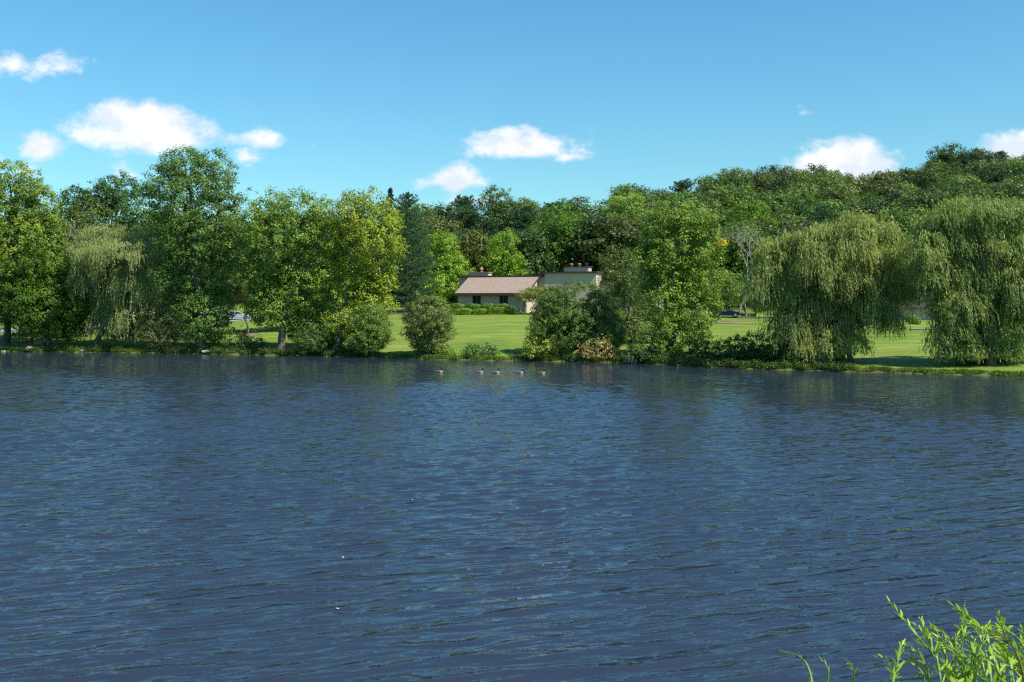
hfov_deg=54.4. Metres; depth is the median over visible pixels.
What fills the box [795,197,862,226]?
forest tree
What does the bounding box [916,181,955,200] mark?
forest tree
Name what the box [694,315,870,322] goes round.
parking lot
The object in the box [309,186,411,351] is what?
cottonwood tree
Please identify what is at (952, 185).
forest tree
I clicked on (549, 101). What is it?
sky
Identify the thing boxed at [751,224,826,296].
forest tree
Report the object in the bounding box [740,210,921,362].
weeping willow
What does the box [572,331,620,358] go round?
dying shrub
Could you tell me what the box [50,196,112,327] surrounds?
thinning tree
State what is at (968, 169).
forest tree
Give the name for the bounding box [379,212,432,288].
forest tree
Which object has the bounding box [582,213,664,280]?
forest tree
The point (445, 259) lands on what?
maple tree
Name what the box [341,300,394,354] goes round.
waterside bush
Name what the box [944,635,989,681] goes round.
leafy shoot
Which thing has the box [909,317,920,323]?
clipped hedge
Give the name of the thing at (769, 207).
forest tree
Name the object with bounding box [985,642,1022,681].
leafy shoot
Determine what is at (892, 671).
leafy shoot
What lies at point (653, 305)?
park tree
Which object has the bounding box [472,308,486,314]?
clipped hedge
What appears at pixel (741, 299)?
park tree
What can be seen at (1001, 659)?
leafy shoot
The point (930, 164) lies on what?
forest tree
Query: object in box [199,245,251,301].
forest tree
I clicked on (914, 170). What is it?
forest tree
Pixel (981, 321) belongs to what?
weeping willow
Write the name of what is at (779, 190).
forest tree
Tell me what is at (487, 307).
clipped hedge
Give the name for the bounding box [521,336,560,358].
shrub
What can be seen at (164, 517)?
water
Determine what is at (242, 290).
park tree
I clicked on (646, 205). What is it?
forest tree
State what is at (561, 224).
maple tree
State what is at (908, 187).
forest tree
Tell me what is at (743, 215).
maple tree
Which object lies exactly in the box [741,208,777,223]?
forest tree
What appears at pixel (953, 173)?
forest tree
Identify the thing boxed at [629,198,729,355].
cottonwood tree
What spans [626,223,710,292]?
forest tree
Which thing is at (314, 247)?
forest tree
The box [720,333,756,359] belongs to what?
waterside shrub
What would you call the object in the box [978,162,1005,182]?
forest tree
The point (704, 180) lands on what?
forest tree
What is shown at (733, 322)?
mulch bed
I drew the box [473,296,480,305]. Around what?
window
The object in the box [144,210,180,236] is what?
forest tree
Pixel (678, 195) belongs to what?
forest tree
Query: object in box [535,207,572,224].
forest tree
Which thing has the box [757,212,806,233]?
forest tree
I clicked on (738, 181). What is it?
forest tree
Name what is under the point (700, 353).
waterside shrub
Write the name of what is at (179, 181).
cottonwood tree
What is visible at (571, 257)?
forest tree
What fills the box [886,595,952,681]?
leafy shoot
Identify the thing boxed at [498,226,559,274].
forest tree
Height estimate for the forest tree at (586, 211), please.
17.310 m
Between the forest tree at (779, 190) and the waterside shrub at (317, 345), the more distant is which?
the forest tree at (779, 190)
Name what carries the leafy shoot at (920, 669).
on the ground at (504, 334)
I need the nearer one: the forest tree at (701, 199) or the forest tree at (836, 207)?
the forest tree at (836, 207)
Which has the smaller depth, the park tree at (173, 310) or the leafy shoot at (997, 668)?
the leafy shoot at (997, 668)
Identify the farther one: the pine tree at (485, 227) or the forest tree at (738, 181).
the forest tree at (738, 181)
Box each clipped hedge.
[448,303,464,310]
[450,308,472,314]
[464,303,480,311]
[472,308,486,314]
[481,303,493,311]
[487,307,508,313]
[493,303,507,311]
[505,305,518,314]
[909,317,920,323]
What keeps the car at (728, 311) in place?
on the parking lot
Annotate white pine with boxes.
[373,191,441,309]
[382,187,397,294]
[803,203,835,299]
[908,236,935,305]
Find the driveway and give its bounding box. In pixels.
[0,310,347,331]
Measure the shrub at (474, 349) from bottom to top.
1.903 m
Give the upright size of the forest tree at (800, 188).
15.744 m
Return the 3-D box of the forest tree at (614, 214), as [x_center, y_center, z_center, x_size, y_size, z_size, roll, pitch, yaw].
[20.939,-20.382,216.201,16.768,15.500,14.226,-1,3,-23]
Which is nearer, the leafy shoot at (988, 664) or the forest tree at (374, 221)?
the leafy shoot at (988, 664)
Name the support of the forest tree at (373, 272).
on the ground at (504, 334)
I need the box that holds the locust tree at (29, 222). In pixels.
[0,159,74,344]
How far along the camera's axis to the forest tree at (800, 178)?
309.30 m
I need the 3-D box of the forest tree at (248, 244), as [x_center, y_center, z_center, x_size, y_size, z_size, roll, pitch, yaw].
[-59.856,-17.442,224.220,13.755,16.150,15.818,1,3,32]
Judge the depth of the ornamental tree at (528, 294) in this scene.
162.58 m
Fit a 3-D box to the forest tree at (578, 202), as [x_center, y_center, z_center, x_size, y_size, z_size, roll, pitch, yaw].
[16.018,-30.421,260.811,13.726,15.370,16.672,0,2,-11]
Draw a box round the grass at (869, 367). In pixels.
[0,346,1023,375]
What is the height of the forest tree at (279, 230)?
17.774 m
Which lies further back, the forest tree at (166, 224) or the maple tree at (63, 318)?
the forest tree at (166, 224)
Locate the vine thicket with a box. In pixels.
[618,335,672,360]
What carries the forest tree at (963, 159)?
on the ground at (504, 334)
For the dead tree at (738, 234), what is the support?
on the ground at (504, 334)
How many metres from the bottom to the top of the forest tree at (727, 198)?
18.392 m
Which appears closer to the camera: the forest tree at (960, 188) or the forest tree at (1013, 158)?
the forest tree at (960, 188)
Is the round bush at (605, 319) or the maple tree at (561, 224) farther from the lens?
the maple tree at (561, 224)
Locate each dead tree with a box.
[723,214,762,315]
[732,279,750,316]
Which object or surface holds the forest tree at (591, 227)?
on the ground at (504, 334)
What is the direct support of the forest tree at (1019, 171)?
on the ground at (504, 334)
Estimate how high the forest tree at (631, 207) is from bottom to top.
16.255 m
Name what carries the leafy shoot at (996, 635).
on the ground at (504, 334)
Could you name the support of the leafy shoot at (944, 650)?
on the ground at (504, 334)
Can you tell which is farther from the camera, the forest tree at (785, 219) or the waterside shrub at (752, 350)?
the forest tree at (785, 219)
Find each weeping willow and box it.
[65,221,170,348]
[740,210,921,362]
[895,193,1023,365]
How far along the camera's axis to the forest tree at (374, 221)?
222.25 m
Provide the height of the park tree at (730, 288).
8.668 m
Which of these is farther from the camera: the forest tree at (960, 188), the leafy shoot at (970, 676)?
the forest tree at (960, 188)
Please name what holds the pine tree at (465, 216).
on the ground at (504, 334)
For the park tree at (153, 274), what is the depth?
155.78 m
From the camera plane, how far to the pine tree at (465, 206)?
249.51 m
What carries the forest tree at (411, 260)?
on the ground at (504, 334)
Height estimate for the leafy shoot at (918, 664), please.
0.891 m
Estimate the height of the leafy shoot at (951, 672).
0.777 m
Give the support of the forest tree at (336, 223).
on the ground at (504, 334)
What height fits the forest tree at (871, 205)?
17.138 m
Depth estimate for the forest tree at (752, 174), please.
327.78 m
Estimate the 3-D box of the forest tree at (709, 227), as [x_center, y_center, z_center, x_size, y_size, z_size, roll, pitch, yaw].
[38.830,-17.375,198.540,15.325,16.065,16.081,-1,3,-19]
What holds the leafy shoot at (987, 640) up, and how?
on the ground at (504, 334)
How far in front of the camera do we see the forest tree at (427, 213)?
245.89 m
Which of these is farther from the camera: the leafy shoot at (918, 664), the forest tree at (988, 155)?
the forest tree at (988, 155)
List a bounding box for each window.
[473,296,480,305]
[500,296,507,306]
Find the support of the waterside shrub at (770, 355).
on the ground at (504, 334)
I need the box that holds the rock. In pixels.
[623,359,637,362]
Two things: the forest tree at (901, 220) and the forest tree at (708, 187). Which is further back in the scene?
the forest tree at (708, 187)
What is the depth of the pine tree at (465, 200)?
259.84 m
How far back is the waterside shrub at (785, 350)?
100.33 m
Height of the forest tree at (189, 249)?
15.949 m
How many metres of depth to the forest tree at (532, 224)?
205.92 m
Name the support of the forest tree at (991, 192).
on the ground at (504, 334)
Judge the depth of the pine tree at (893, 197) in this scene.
235.39 m
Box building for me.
[899,301,1022,319]
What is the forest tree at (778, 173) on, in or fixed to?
on the ground at (504, 334)
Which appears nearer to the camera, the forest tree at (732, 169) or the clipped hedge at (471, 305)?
the clipped hedge at (471, 305)
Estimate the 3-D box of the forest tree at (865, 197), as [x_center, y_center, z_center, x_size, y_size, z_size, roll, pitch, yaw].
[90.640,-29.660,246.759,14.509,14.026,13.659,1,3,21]
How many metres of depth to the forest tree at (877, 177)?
278.91 m
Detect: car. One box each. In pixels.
[231,311,249,318]
[713,308,740,316]
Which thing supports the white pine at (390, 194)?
on the ground at (504, 334)
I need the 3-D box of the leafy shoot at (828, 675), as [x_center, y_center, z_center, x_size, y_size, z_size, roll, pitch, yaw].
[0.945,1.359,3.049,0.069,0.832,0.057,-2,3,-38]
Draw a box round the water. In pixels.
[0,351,1023,681]
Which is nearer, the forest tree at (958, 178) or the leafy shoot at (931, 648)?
the leafy shoot at (931, 648)
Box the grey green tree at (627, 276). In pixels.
[594,244,660,342]
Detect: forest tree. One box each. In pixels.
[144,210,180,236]
[166,226,207,282]
[189,233,237,283]
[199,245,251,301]
[218,229,270,273]
[220,216,263,243]
[252,213,299,246]
[287,212,336,240]
[288,235,329,261]
[318,247,359,300]
[324,213,347,237]
[327,248,384,298]
[357,215,382,240]
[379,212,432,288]
[387,243,424,295]
[395,201,436,217]
[398,233,479,301]
[408,204,446,230]
[418,215,464,235]
[422,201,461,229]
[442,227,489,264]
[449,228,495,290]
[475,228,526,272]
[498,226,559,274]
[507,200,544,223]
[508,197,544,222]
[518,212,578,274]
[534,227,587,271]
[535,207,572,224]
[557,195,592,215]
[557,208,634,279]
[567,201,605,226]
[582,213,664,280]
[592,211,632,244]
[593,183,660,212]
[606,200,647,217]
[616,183,650,198]
[622,194,654,209]
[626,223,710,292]
[649,188,663,200]
[649,188,671,200]
[649,189,700,209]
[674,225,732,283]
[676,194,717,210]
[678,216,727,289]
[689,173,727,193]
[689,198,732,221]
[693,188,712,202]
[695,210,739,231]
[696,183,723,195]
[700,221,773,293]
[703,182,758,211]
[709,170,753,194]
[718,166,755,188]
[725,220,780,283]
[729,185,760,199]
[741,196,796,219]
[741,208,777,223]
[742,190,800,219]
[745,169,790,195]
[746,169,761,189]
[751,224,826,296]
[753,164,796,189]
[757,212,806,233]
[760,185,803,199]
[778,216,829,233]
[781,190,816,225]
[784,166,810,183]
[784,182,822,199]
[787,170,821,188]
[793,190,831,216]
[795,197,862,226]
[796,170,859,198]
[798,163,842,178]
[811,181,863,213]
[826,206,898,266]
[834,172,855,181]
[834,196,900,221]
[834,197,864,210]
[840,173,875,196]
[856,168,900,194]
[858,180,913,204]
[860,193,891,211]
[863,204,934,286]
[864,171,904,183]
[888,166,923,188]
[889,188,954,221]
[894,180,922,195]
[901,167,947,191]
[902,166,924,176]
[902,186,934,204]
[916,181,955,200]
[918,188,997,224]
[919,160,947,174]
[931,177,975,191]
[933,182,984,199]
[935,173,986,187]
[938,160,965,176]
[939,170,964,182]
[942,188,1009,222]
[948,147,987,176]
[953,159,986,181]
[963,147,1004,165]
[968,180,1023,197]
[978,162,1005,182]
[982,159,1000,166]
[986,181,1023,208]
[992,159,1023,183]
[992,173,1023,188]
[993,155,1022,169]
[999,163,1023,182]
[1013,174,1023,185]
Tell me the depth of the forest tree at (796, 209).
242.08 m
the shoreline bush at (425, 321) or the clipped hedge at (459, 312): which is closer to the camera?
the shoreline bush at (425, 321)
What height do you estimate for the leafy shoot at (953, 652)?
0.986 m
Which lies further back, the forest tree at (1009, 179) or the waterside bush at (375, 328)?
the forest tree at (1009, 179)
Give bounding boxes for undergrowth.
[19,342,855,370]
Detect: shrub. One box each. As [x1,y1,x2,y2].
[221,325,269,349]
[289,325,340,355]
[432,343,458,354]
[459,342,499,355]
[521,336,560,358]
[569,351,586,358]
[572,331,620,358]
[682,334,713,357]
[701,337,735,359]
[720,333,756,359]
[739,328,775,360]
[757,333,789,361]
[773,328,809,363]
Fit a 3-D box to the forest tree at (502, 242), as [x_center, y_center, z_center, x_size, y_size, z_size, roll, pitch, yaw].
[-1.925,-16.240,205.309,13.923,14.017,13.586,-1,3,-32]
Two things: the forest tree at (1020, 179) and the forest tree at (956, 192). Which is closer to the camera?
the forest tree at (956, 192)
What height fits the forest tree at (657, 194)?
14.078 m
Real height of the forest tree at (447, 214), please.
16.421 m
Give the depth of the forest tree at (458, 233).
208.55 m
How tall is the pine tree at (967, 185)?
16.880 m
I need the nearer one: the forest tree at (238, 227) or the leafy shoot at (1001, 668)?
the leafy shoot at (1001, 668)
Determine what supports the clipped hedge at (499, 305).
on the ground at (504, 334)
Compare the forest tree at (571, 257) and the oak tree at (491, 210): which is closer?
the forest tree at (571, 257)
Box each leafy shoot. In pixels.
[778,649,812,681]
[818,655,829,681]
[846,660,857,681]
[875,638,905,681]
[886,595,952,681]
[898,640,931,681]
[905,661,925,681]
[922,628,961,681]
[929,622,978,681]
[931,604,976,681]
[932,657,963,681]
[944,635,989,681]
[947,600,999,681]
[952,647,994,681]
[955,619,990,681]
[958,612,996,681]
[965,610,1023,681]
[975,644,1003,681]
[983,621,1021,681]
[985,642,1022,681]
[986,646,1023,672]
[986,662,1011,681]
[991,625,1023,657]
[1000,634,1023,681]
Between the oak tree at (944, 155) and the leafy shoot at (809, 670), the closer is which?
the leafy shoot at (809, 670)
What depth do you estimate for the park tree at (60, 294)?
148.62 m
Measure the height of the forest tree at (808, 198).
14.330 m
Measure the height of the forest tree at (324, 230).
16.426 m
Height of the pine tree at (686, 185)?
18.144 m
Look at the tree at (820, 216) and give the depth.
173.86 m
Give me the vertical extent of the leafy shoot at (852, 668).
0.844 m
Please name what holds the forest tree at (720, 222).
on the ground at (504, 334)
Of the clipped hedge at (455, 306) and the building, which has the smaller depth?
the building
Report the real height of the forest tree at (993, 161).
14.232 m
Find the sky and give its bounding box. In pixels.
[0,0,1023,228]
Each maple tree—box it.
[0,243,98,345]
[415,228,476,302]
[477,226,528,275]
[529,200,593,271]
[593,192,655,222]
[718,198,781,235]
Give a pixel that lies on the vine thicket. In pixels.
(641, 353)
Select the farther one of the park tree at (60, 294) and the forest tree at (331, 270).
the forest tree at (331, 270)
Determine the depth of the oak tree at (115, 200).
169.85 m
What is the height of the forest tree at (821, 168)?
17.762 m
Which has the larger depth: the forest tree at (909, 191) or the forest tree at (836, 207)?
the forest tree at (909, 191)
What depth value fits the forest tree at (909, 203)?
205.54 m
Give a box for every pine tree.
[450,194,480,213]
[452,205,481,227]
[453,207,477,236]
[470,219,501,248]
[506,204,539,237]
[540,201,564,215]
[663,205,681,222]
[666,178,695,198]
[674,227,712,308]
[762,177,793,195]
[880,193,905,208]
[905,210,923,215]
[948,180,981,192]
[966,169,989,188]
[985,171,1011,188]
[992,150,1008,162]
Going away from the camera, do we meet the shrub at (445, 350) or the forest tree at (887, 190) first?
the shrub at (445, 350)
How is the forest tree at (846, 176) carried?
on the ground at (504, 334)
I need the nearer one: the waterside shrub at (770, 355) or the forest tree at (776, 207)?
the waterside shrub at (770, 355)
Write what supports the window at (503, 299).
in the house
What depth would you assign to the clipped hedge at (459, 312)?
164.78 m
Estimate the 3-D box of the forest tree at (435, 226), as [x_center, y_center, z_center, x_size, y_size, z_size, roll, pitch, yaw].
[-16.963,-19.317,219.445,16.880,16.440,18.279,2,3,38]
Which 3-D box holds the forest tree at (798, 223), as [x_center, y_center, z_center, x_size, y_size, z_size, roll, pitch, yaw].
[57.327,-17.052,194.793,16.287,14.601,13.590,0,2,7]
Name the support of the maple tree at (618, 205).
on the ground at (504, 334)
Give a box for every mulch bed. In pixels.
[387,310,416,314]
[710,321,755,323]
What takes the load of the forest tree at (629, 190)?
on the ground at (504, 334)
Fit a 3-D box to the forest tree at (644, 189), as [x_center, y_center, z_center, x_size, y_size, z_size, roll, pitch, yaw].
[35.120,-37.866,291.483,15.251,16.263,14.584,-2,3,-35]
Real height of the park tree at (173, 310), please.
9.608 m
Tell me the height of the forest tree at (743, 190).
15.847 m
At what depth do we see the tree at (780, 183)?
257.42 m
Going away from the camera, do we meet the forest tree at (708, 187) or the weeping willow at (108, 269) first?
the weeping willow at (108, 269)
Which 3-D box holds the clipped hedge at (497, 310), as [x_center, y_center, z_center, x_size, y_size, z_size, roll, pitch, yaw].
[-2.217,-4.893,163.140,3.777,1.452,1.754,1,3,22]
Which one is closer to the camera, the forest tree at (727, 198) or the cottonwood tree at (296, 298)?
the cottonwood tree at (296, 298)
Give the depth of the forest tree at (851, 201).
235.07 m
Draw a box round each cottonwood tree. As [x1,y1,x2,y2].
[136,143,251,348]
[225,185,348,349]
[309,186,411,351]
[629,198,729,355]
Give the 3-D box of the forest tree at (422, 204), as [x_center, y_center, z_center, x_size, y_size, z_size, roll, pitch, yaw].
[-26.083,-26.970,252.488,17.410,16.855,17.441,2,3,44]
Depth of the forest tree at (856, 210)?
185.60 m
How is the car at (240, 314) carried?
on the driveway
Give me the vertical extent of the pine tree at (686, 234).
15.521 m
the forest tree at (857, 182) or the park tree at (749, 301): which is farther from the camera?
the forest tree at (857, 182)
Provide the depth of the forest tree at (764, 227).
192.26 m
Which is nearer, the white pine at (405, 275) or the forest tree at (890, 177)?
the white pine at (405, 275)
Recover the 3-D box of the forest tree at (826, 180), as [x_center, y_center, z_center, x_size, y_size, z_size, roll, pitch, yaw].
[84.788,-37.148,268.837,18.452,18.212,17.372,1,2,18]
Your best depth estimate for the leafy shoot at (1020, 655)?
3.31 m
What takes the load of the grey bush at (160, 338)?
on the ground at (504, 334)
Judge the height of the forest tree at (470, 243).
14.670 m
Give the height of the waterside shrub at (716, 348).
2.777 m
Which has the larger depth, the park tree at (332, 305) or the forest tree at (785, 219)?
the forest tree at (785, 219)
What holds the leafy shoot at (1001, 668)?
on the ground at (504, 334)
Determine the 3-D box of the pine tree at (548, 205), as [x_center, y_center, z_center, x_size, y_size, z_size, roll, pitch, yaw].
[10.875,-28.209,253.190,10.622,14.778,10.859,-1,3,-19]
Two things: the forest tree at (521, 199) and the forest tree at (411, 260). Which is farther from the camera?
the forest tree at (521, 199)
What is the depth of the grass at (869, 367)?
113.34 m
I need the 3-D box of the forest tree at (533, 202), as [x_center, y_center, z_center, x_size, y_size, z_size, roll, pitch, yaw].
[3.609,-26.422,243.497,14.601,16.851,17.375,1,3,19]
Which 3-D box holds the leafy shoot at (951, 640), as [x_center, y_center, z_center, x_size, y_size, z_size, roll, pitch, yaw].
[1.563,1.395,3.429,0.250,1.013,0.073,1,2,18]
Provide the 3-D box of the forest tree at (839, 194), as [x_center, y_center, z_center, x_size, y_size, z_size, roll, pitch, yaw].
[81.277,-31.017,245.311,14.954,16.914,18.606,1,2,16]
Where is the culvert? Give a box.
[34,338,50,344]
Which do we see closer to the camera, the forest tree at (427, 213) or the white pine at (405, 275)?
the white pine at (405, 275)
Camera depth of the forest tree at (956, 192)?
200.21 m
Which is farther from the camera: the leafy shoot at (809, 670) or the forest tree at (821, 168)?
the forest tree at (821, 168)
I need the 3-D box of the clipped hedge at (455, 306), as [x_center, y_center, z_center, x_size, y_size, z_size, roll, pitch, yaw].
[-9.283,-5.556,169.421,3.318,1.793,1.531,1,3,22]
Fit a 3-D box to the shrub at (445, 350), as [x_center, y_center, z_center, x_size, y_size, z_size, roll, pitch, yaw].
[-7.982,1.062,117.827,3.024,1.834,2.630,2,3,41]
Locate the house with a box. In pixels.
[454,263,663,313]
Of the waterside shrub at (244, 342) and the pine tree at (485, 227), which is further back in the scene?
the pine tree at (485, 227)
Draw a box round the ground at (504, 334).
[0,285,1023,376]
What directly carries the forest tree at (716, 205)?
on the ground at (504, 334)
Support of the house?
on the ground at (504, 334)
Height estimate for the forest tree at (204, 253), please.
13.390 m
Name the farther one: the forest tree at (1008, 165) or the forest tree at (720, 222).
the forest tree at (1008, 165)
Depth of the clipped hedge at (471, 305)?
167.50 m
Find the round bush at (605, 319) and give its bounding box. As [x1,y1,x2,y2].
[524,279,627,353]
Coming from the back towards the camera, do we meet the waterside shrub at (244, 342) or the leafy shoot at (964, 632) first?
the waterside shrub at (244, 342)
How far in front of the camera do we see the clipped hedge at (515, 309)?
161.71 m
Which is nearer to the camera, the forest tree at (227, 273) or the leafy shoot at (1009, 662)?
the leafy shoot at (1009, 662)
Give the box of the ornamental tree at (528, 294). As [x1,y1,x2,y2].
[514,284,557,314]
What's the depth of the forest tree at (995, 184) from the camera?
227.19 m
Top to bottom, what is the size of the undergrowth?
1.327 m
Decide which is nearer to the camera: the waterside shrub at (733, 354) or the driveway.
the waterside shrub at (733, 354)
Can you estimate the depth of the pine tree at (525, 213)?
213.88 m
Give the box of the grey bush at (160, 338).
[132,284,211,348]
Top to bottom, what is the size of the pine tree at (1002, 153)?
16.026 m
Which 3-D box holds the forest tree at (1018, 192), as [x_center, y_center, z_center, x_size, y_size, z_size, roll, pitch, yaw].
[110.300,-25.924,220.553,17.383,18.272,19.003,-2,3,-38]
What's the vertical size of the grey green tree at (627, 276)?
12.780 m
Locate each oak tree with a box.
[36,169,183,294]
[470,184,521,234]
[923,141,966,166]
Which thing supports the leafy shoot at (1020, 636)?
on the ground at (504, 334)
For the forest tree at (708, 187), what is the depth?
276.96 m
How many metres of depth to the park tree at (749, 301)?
167.13 m
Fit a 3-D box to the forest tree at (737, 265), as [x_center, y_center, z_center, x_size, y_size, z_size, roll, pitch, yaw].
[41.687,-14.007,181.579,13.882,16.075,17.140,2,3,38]
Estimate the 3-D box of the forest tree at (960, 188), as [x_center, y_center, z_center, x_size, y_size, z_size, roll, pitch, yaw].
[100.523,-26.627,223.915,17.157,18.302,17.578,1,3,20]
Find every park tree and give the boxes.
[25,274,93,327]
[114,259,185,305]
[145,281,222,334]
[218,259,267,333]
[258,262,345,320]
[603,281,667,314]
[696,267,750,321]
[731,286,759,315]
[742,289,772,316]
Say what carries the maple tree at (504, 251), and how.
on the ground at (504, 334)
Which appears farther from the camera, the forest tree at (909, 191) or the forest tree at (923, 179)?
the forest tree at (923, 179)
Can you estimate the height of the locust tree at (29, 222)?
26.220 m
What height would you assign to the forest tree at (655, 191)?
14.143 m
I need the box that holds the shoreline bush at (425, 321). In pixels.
[399,290,458,353]
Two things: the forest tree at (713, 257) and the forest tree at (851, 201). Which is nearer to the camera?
the forest tree at (713, 257)
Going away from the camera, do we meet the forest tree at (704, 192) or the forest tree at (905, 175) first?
the forest tree at (704, 192)
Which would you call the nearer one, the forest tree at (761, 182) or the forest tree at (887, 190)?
the forest tree at (887, 190)

